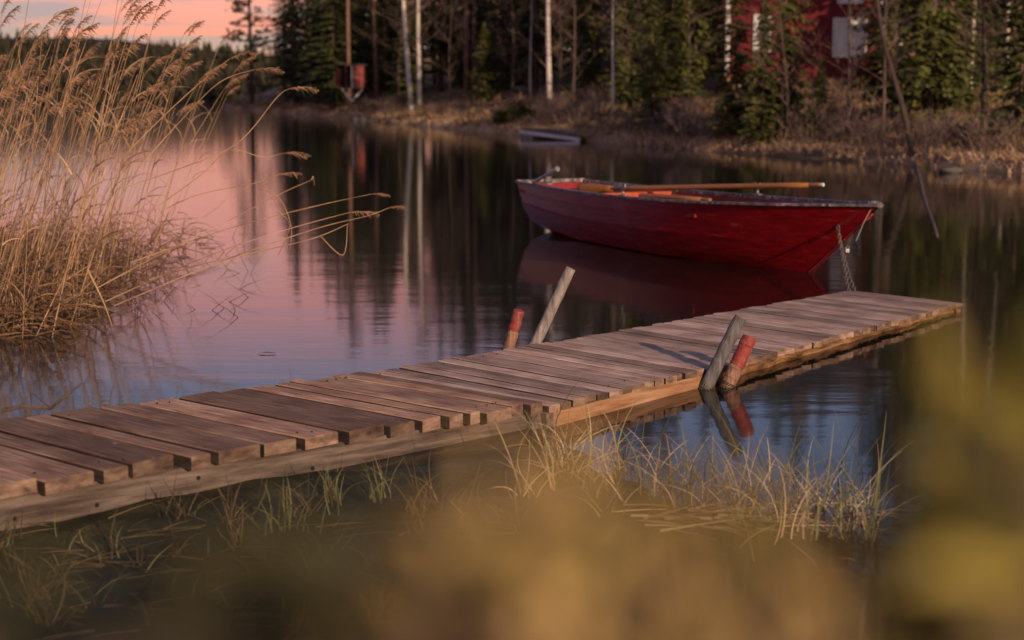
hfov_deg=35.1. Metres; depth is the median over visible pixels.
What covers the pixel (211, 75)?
reed
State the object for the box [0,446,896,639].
marsh ground
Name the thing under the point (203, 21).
reed
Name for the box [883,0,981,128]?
young spruce
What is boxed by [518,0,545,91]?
birch
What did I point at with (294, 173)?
bent reed
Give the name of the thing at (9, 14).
reed
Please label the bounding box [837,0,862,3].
window
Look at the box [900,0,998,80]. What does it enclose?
spruce
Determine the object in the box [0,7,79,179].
reed
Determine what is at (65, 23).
reed
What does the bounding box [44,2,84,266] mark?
reed
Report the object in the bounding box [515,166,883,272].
rowing boat
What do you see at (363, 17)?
spruce
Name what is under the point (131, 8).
reed
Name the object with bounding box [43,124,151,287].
reed
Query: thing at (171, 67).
reed
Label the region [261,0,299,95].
spruce
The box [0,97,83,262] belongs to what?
reed
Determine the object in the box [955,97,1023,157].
bare bush
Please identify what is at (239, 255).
bent reed
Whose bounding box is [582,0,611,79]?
spruce
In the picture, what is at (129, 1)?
reed
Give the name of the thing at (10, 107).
reed
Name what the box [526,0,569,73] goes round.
spruce
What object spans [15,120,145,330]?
reed
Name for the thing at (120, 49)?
reed
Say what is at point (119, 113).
reed
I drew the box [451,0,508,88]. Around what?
spruce
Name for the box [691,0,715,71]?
spruce
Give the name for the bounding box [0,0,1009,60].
sky
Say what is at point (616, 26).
pine
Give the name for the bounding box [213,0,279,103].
pine
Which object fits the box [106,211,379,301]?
bent reed
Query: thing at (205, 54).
distant forest
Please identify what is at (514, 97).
bare bush
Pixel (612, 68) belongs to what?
birch
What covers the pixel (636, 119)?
bare bush
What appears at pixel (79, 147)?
reed
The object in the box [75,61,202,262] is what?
reed
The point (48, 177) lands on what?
reed
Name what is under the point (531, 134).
dock
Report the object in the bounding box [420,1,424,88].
pine
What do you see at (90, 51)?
reed
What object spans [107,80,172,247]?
reed
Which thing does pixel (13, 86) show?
reed
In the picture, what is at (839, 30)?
window
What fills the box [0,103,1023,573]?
water
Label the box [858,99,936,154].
bare bush
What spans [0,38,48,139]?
reed
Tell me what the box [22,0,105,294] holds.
reed
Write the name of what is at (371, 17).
spruce
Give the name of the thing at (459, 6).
spruce
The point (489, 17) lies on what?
alder
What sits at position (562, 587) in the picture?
grass clump
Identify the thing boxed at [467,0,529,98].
spruce
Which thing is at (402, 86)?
young spruce
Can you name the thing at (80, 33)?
reed
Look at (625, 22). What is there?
spruce
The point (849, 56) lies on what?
alder
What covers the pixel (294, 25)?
spruce
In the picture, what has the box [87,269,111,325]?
bent reed
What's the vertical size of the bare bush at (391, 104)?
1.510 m
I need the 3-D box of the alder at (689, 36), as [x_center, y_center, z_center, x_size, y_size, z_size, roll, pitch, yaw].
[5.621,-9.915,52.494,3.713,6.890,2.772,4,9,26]
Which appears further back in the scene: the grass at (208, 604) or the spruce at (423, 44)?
the spruce at (423, 44)
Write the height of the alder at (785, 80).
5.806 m
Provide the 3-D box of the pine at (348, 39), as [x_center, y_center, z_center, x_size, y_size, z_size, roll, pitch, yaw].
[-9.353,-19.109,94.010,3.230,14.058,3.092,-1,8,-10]
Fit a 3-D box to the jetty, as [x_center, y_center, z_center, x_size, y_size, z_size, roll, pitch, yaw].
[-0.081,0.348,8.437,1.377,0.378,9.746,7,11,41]
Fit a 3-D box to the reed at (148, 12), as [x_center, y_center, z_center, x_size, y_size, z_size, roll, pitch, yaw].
[-2.942,-1.086,11.736,0.856,2.366,0.144,-6,16,-21]
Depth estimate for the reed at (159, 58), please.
13.87 m
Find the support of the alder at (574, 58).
on the forest ground at (874, 158)
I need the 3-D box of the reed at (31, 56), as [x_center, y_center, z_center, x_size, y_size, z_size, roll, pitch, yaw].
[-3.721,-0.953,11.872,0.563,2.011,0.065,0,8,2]
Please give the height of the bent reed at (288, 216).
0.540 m
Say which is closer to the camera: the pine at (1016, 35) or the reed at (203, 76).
the reed at (203, 76)
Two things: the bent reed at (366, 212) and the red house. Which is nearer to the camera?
the bent reed at (366, 212)
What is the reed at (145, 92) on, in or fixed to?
in the water
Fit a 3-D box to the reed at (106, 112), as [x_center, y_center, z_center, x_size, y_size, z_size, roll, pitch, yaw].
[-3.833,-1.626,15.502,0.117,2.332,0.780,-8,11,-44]
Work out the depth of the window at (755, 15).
58.97 m
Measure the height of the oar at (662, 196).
0.132 m
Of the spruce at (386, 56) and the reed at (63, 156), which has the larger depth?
the spruce at (386, 56)
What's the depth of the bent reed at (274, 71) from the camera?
11.18 m
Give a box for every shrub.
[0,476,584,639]
[828,308,1023,639]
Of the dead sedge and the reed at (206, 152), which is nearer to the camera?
the dead sedge
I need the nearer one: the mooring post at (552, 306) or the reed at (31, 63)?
the mooring post at (552, 306)
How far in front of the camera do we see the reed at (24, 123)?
13.07 m
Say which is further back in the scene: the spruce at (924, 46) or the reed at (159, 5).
the spruce at (924, 46)
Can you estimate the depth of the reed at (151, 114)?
12.40 m
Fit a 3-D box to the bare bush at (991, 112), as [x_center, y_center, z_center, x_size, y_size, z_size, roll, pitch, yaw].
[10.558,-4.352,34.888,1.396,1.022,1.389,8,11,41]
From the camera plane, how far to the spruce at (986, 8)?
53.06 m
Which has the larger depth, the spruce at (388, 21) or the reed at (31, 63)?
the spruce at (388, 21)
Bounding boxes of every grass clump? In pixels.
[341,431,863,639]
[643,447,926,639]
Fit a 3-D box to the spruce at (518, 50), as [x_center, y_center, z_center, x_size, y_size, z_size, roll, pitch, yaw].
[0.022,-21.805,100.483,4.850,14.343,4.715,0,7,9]
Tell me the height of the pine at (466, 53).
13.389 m
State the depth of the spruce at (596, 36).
69.78 m
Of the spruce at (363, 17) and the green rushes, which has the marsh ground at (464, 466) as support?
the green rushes
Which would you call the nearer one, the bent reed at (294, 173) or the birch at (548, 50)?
the bent reed at (294, 173)
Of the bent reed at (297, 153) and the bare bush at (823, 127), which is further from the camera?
the bare bush at (823, 127)
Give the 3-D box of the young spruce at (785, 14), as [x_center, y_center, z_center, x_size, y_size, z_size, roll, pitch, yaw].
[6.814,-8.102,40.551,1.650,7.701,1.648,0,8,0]
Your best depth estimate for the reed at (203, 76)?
14.93 m
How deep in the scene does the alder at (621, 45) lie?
49.85 m
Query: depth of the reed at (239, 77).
15.06 m
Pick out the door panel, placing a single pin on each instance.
(358, 69)
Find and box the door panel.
[354,65,363,87]
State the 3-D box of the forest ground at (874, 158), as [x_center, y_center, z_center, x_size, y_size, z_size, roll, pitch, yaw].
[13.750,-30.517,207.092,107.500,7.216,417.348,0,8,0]
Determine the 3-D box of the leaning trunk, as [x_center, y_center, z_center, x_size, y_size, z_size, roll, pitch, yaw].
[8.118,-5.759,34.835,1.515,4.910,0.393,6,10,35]
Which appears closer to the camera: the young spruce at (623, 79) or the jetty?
the jetty
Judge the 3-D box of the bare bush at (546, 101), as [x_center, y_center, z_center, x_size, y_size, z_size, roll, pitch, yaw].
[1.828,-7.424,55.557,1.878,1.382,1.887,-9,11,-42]
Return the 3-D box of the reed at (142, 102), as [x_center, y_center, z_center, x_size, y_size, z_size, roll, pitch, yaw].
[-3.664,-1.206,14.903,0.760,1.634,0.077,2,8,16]
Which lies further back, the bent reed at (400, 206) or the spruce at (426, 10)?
the spruce at (426, 10)
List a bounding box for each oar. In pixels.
[577,183,824,192]
[605,191,711,200]
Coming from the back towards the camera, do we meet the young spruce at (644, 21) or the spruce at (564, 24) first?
the spruce at (564, 24)
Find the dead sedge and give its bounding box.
[0,452,548,636]
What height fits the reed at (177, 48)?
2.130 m
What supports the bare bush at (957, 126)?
on the forest ground at (874, 158)
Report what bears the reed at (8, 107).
in the water
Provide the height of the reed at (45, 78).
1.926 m
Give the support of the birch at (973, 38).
on the forest ground at (874, 158)
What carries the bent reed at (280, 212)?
attached to the bent reed at (366, 212)
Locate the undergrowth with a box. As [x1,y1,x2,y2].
[223,74,1023,154]
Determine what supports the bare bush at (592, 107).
on the forest ground at (874, 158)
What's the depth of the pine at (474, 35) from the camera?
91.37 m
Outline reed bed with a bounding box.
[0,13,196,337]
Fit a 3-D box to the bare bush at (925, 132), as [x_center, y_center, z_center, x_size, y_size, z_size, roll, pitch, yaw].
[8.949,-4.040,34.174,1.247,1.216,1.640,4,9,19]
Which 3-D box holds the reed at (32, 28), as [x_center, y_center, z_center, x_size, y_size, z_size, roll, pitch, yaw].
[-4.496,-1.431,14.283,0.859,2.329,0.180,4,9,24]
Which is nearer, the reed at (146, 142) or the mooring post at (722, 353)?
the mooring post at (722, 353)
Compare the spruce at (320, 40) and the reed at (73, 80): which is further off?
the spruce at (320, 40)
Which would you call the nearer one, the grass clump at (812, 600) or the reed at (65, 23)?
the grass clump at (812, 600)
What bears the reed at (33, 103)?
in the water
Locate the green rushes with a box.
[0,378,916,619]
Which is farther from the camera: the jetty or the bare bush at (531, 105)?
the bare bush at (531, 105)
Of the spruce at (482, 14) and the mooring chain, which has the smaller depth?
the mooring chain
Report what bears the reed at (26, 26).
in the water
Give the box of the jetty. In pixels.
[0,290,962,530]
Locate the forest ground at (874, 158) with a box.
[224,53,1023,173]
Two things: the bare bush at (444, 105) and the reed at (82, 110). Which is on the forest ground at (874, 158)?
the bare bush at (444, 105)
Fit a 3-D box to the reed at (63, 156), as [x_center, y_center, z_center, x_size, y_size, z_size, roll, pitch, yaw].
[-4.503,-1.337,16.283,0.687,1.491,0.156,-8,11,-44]
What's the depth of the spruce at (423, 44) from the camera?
92.51 m
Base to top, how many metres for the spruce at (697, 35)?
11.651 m
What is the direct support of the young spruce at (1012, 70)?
on the forest ground at (874, 158)
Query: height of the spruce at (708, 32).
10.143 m
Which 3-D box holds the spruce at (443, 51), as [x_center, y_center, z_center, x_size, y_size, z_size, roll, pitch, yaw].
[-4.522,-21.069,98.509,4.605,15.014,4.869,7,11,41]
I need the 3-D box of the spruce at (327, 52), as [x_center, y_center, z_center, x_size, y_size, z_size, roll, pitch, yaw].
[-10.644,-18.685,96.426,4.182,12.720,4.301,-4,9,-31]
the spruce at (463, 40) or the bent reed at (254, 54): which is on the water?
the bent reed at (254, 54)
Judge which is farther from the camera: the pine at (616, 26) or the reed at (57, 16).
the pine at (616, 26)
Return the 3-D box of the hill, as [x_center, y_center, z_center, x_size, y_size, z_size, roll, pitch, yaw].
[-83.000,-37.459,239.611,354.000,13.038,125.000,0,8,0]
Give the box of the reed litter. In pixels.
[0,189,228,342]
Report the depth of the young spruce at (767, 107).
40.20 m
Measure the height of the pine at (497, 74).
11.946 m
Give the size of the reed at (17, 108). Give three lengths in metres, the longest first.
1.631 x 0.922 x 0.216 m
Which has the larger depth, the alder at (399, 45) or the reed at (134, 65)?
the alder at (399, 45)
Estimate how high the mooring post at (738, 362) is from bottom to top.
0.370 m
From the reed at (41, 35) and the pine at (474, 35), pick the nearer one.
the reed at (41, 35)
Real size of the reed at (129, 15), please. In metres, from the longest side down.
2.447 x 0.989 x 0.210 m
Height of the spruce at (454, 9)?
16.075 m
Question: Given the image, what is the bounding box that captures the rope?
[856,201,870,240]
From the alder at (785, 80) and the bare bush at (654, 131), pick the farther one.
the bare bush at (654, 131)
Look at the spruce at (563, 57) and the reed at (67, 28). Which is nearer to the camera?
the reed at (67, 28)
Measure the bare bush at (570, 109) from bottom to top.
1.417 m
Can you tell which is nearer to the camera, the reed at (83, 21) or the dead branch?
the dead branch
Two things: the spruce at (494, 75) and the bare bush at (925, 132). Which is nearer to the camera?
the bare bush at (925, 132)
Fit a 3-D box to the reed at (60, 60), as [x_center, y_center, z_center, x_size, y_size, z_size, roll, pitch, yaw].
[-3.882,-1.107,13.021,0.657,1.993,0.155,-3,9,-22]
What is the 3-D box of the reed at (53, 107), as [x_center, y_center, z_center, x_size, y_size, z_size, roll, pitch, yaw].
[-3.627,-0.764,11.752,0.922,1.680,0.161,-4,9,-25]
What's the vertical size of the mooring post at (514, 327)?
0.419 m
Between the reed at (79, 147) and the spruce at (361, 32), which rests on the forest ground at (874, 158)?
the spruce at (361, 32)
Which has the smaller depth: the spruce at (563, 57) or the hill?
the spruce at (563, 57)
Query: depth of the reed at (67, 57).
14.10 m
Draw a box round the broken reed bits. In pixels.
[104,220,263,322]
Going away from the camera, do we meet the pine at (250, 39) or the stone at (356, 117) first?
the stone at (356, 117)
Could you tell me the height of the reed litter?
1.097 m
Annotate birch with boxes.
[347,0,428,109]
[351,0,460,108]
[513,0,602,98]
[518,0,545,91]
[589,0,634,116]
[968,0,975,104]
[1003,1,1023,96]
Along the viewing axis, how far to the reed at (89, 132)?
12.90 m
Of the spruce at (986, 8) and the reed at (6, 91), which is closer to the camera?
the reed at (6, 91)
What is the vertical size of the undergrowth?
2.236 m
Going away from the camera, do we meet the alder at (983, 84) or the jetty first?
the jetty
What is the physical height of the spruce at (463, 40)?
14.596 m
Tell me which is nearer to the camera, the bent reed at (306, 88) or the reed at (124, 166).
the bent reed at (306, 88)
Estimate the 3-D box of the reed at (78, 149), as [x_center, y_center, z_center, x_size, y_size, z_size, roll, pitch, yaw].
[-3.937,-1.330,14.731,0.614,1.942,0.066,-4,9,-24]
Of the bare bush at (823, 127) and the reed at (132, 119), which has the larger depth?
the bare bush at (823, 127)
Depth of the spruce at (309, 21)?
130.15 m
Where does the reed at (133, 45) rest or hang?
in the water
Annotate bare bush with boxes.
[355,92,378,109]
[378,88,405,115]
[427,99,453,114]
[503,86,524,108]
[524,86,560,112]
[534,85,592,119]
[543,91,596,126]
[546,74,610,123]
[582,76,625,110]
[613,104,645,128]
[634,98,688,141]
[654,86,716,126]
[662,86,730,141]
[774,92,852,152]
[829,94,896,151]
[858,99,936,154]
[904,102,959,157]
[913,104,984,148]
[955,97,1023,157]
[968,99,1023,133]
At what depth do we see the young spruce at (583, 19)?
63.43 m
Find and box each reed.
[0,0,12,73]
[0,0,36,200]
[0,6,21,160]
[0,7,76,110]
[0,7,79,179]
[0,15,93,271]
[0,22,99,226]
[0,23,40,155]
[0,28,49,147]
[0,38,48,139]
[0,49,79,242]
[0,51,35,169]
[0,54,43,114]
[0,66,23,84]
[0,69,29,157]
[0,69,46,139]
[0,69,91,292]
[0,72,102,308]
[0,82,24,101]
[0,94,46,175]
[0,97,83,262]
[0,98,71,237]
[0,99,32,224]
[0,101,23,116]
[1,2,110,309]
[1,70,56,214]
[1,78,23,101]
[1,115,34,180]
[2,22,31,90]
[2,36,29,70]
[2,57,64,261]
[2,88,59,194]
[6,16,71,274]
[6,98,87,273]
[15,19,75,270]
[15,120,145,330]
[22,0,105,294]
[28,27,70,255]
[29,42,101,213]
[30,0,99,293]
[34,98,95,283]
[36,112,145,270]
[38,112,89,239]
[39,44,127,289]
[41,82,163,310]
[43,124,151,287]
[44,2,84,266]
[51,57,143,269]
[52,1,153,336]
[52,54,172,255]
[54,44,120,226]
[55,67,107,251]
[59,0,135,275]
[59,32,125,236]
[60,0,133,222]
[62,5,157,298]
[67,0,145,292]
[67,33,147,288]
[69,83,94,236]
[70,53,191,324]
[72,5,141,241]
[74,90,132,269]
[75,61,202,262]
[77,100,203,264]
[80,58,147,237]
[84,20,198,265]
[84,82,163,277]
[86,0,133,308]
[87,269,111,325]
[89,100,146,247]
[89,107,162,299]
[90,10,171,286]
[90,83,176,284]
[92,26,129,247]
[96,0,171,295]
[97,43,184,255]
[98,180,310,287]
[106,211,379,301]
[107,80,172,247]
[109,64,226,261]
[110,66,182,256]
[114,205,405,305]
[121,20,204,278]
[122,50,257,156]
[122,86,318,187]
[126,69,187,289]
[127,74,247,256]
[131,172,301,227]
[131,193,389,262]
[137,35,201,284]
[140,67,283,165]
[147,71,215,273]
[149,224,346,279]
[153,30,236,237]
[153,149,310,209]
[158,56,255,250]
[166,85,239,246]
[261,188,291,261]
[264,179,289,254]
[320,224,347,254]
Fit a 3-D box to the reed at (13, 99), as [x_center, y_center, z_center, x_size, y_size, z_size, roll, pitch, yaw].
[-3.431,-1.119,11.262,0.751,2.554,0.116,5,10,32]
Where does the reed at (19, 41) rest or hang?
in the water
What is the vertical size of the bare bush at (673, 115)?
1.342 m
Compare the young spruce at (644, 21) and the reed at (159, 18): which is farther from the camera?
the young spruce at (644, 21)
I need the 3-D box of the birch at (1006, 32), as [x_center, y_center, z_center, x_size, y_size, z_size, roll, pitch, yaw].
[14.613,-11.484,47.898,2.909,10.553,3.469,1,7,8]
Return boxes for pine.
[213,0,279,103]
[346,0,350,106]
[372,0,378,101]
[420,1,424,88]
[464,0,468,94]
[472,0,476,93]
[496,2,500,92]
[614,2,620,101]
[905,9,914,87]
[1012,0,1022,91]
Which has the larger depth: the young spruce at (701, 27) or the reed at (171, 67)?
the young spruce at (701, 27)
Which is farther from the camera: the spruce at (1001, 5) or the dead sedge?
the spruce at (1001, 5)
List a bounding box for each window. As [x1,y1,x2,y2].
[753,14,770,51]
[832,18,867,56]
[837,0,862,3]
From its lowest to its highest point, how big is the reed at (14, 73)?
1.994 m
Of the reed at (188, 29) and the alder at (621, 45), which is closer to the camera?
the reed at (188, 29)
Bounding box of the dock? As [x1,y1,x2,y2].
[519,126,590,140]
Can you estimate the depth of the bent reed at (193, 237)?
11.39 m
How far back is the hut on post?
91.73 m
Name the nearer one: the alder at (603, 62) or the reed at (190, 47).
the reed at (190, 47)
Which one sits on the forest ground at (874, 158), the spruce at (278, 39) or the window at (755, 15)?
the spruce at (278, 39)
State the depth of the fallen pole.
24.11 m
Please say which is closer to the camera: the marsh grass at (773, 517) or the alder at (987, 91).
the marsh grass at (773, 517)
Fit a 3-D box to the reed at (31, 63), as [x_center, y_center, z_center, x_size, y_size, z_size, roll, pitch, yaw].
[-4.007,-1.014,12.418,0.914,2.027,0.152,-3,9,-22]
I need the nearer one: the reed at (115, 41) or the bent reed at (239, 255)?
the bent reed at (239, 255)
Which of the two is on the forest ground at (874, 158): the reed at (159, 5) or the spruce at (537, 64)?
the spruce at (537, 64)
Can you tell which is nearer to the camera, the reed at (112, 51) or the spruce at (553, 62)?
the reed at (112, 51)
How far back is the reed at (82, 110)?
12.70 m
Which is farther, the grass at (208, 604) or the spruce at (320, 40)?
the spruce at (320, 40)
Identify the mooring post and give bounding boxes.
[503,309,523,348]
[529,266,574,343]
[698,315,745,389]
[719,334,755,387]
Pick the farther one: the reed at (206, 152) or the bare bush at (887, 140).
the bare bush at (887, 140)
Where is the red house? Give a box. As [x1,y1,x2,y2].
[715,0,884,88]
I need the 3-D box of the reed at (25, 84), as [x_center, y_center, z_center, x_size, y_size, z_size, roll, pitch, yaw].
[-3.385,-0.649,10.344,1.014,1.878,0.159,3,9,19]
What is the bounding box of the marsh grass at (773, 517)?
[474,399,898,561]
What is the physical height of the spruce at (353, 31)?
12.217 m
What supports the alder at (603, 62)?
on the forest ground at (874, 158)
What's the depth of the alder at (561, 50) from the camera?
62.76 m
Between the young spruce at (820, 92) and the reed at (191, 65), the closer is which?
the reed at (191, 65)
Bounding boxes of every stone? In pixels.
[350,114,369,120]
[939,166,963,172]
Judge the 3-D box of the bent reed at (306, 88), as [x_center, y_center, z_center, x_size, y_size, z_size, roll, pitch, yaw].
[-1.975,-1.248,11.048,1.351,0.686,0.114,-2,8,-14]
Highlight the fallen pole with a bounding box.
[913,165,938,236]
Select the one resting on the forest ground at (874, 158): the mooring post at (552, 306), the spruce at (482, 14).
the spruce at (482, 14)
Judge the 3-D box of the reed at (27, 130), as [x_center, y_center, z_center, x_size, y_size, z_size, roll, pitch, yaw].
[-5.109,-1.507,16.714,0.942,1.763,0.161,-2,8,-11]
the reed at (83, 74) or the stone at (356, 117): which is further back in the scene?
the stone at (356, 117)
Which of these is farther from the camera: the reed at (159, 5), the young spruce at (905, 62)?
the young spruce at (905, 62)
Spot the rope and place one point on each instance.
(863, 223)
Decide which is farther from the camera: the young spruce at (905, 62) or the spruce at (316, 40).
the spruce at (316, 40)
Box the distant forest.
[0,27,428,102]
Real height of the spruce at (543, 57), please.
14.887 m
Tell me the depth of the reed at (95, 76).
10.73 m
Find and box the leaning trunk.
[875,0,914,156]
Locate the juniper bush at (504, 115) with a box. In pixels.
[491,101,537,122]
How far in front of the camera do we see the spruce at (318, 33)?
104.44 m
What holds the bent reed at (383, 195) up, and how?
on the water
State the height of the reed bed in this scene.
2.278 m
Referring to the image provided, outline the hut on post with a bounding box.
[335,63,366,107]
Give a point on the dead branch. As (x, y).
(17, 407)
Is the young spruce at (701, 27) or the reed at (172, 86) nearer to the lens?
the reed at (172, 86)
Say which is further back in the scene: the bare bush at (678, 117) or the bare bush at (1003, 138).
the bare bush at (678, 117)
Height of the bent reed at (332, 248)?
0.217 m
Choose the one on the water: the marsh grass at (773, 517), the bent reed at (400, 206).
the bent reed at (400, 206)
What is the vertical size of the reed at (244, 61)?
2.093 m
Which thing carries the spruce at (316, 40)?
on the forest ground at (874, 158)
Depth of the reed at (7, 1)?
14.31 m
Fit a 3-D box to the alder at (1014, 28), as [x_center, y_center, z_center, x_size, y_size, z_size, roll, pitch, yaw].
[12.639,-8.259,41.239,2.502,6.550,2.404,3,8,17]
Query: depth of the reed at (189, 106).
14.40 m
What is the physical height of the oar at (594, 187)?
0.284 m
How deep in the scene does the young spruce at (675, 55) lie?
49.96 m
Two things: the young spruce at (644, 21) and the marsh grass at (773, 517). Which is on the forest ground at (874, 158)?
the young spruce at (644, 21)
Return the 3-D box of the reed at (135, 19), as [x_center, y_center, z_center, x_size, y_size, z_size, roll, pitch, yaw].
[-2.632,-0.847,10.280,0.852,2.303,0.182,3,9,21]
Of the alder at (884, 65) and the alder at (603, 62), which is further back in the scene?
the alder at (603, 62)
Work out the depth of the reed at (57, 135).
11.66 m
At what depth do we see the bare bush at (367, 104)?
88.42 m
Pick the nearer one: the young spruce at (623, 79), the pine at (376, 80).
the young spruce at (623, 79)
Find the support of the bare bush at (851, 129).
on the forest ground at (874, 158)
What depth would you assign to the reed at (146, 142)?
14.89 m
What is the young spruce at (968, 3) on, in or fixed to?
on the forest ground at (874, 158)
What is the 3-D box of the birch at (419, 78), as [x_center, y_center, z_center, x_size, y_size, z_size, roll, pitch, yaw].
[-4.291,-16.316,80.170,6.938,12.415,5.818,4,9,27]
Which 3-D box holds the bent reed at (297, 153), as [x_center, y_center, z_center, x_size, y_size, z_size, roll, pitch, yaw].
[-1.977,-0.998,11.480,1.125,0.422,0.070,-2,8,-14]
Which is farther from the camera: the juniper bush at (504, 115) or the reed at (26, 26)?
the juniper bush at (504, 115)
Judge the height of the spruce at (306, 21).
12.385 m
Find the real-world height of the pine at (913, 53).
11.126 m
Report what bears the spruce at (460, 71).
on the forest ground at (874, 158)
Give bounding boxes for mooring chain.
[836,226,855,291]
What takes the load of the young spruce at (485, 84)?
on the forest ground at (874, 158)
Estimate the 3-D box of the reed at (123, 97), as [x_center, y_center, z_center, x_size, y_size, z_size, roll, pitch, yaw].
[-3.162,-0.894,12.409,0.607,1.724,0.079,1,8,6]
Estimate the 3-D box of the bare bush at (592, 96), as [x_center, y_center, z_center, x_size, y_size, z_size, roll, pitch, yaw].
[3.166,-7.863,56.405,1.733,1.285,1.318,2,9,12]
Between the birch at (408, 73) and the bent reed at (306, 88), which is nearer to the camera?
the bent reed at (306, 88)
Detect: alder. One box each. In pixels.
[380,2,425,107]
[415,0,480,102]
[438,0,519,75]
[493,0,540,104]
[535,0,582,96]
[539,0,620,99]
[542,0,609,106]
[597,0,669,112]
[626,1,727,107]
[731,0,814,141]
[766,0,896,137]
[811,0,949,146]
[931,0,1014,136]
[957,0,1008,106]
[977,0,1017,100]
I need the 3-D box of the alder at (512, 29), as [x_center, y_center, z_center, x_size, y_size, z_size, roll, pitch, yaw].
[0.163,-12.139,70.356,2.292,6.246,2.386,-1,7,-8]
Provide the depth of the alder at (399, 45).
83.47 m
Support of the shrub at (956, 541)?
on the marsh ground at (464, 466)
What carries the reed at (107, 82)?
in the water
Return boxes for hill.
[4,38,268,102]
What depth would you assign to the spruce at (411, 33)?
103.35 m
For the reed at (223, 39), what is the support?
in the water
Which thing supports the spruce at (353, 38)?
on the forest ground at (874, 158)
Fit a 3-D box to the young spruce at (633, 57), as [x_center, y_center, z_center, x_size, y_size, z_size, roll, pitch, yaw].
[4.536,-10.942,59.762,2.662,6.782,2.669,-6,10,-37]
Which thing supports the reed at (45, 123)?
in the water
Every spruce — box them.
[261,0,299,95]
[261,0,319,105]
[264,0,311,98]
[282,0,320,98]
[289,0,318,69]
[291,0,344,105]
[298,0,366,108]
[302,0,331,92]
[304,0,344,99]
[319,0,371,65]
[325,0,371,82]
[326,0,372,78]
[345,0,393,97]
[352,0,412,97]
[353,0,391,76]
[366,0,403,94]
[382,0,433,103]
[388,0,436,91]
[389,0,441,96]
[398,0,469,92]
[422,0,449,84]
[424,0,461,80]
[426,0,502,88]
[445,0,478,78]
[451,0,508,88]
[454,1,493,79]
[463,22,504,104]
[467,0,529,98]
[467,0,558,87]
[477,2,501,77]
[478,11,541,76]
[488,0,570,93]
[507,0,567,84]
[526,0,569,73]
[530,0,610,77]
[531,0,611,80]
[553,0,611,102]
[562,0,638,91]
[581,0,660,64]
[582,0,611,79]
[598,0,654,101]
[601,0,654,110]
[625,0,698,101]
[626,0,683,131]
[634,0,704,113]
[646,0,719,90]
[649,5,715,48]
[664,0,734,98]
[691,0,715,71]
[701,0,761,137]
[733,0,791,144]
[752,0,816,134]
[801,58,835,138]
[836,0,942,120]
[858,0,941,77]
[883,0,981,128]
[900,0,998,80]
[915,0,1012,91]
[926,0,996,115]
[961,0,1023,143]
[977,0,1014,81]
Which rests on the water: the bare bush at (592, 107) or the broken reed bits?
the broken reed bits
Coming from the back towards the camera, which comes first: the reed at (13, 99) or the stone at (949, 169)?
the stone at (949, 169)
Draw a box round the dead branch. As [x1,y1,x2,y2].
[0,383,82,412]
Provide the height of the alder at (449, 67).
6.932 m
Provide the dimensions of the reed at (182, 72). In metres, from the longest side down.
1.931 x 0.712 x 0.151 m
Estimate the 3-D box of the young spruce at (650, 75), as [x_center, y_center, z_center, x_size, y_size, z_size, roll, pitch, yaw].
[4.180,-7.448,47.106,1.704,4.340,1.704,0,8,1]
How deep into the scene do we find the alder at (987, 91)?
43.03 m
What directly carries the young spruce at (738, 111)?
on the forest ground at (874, 158)

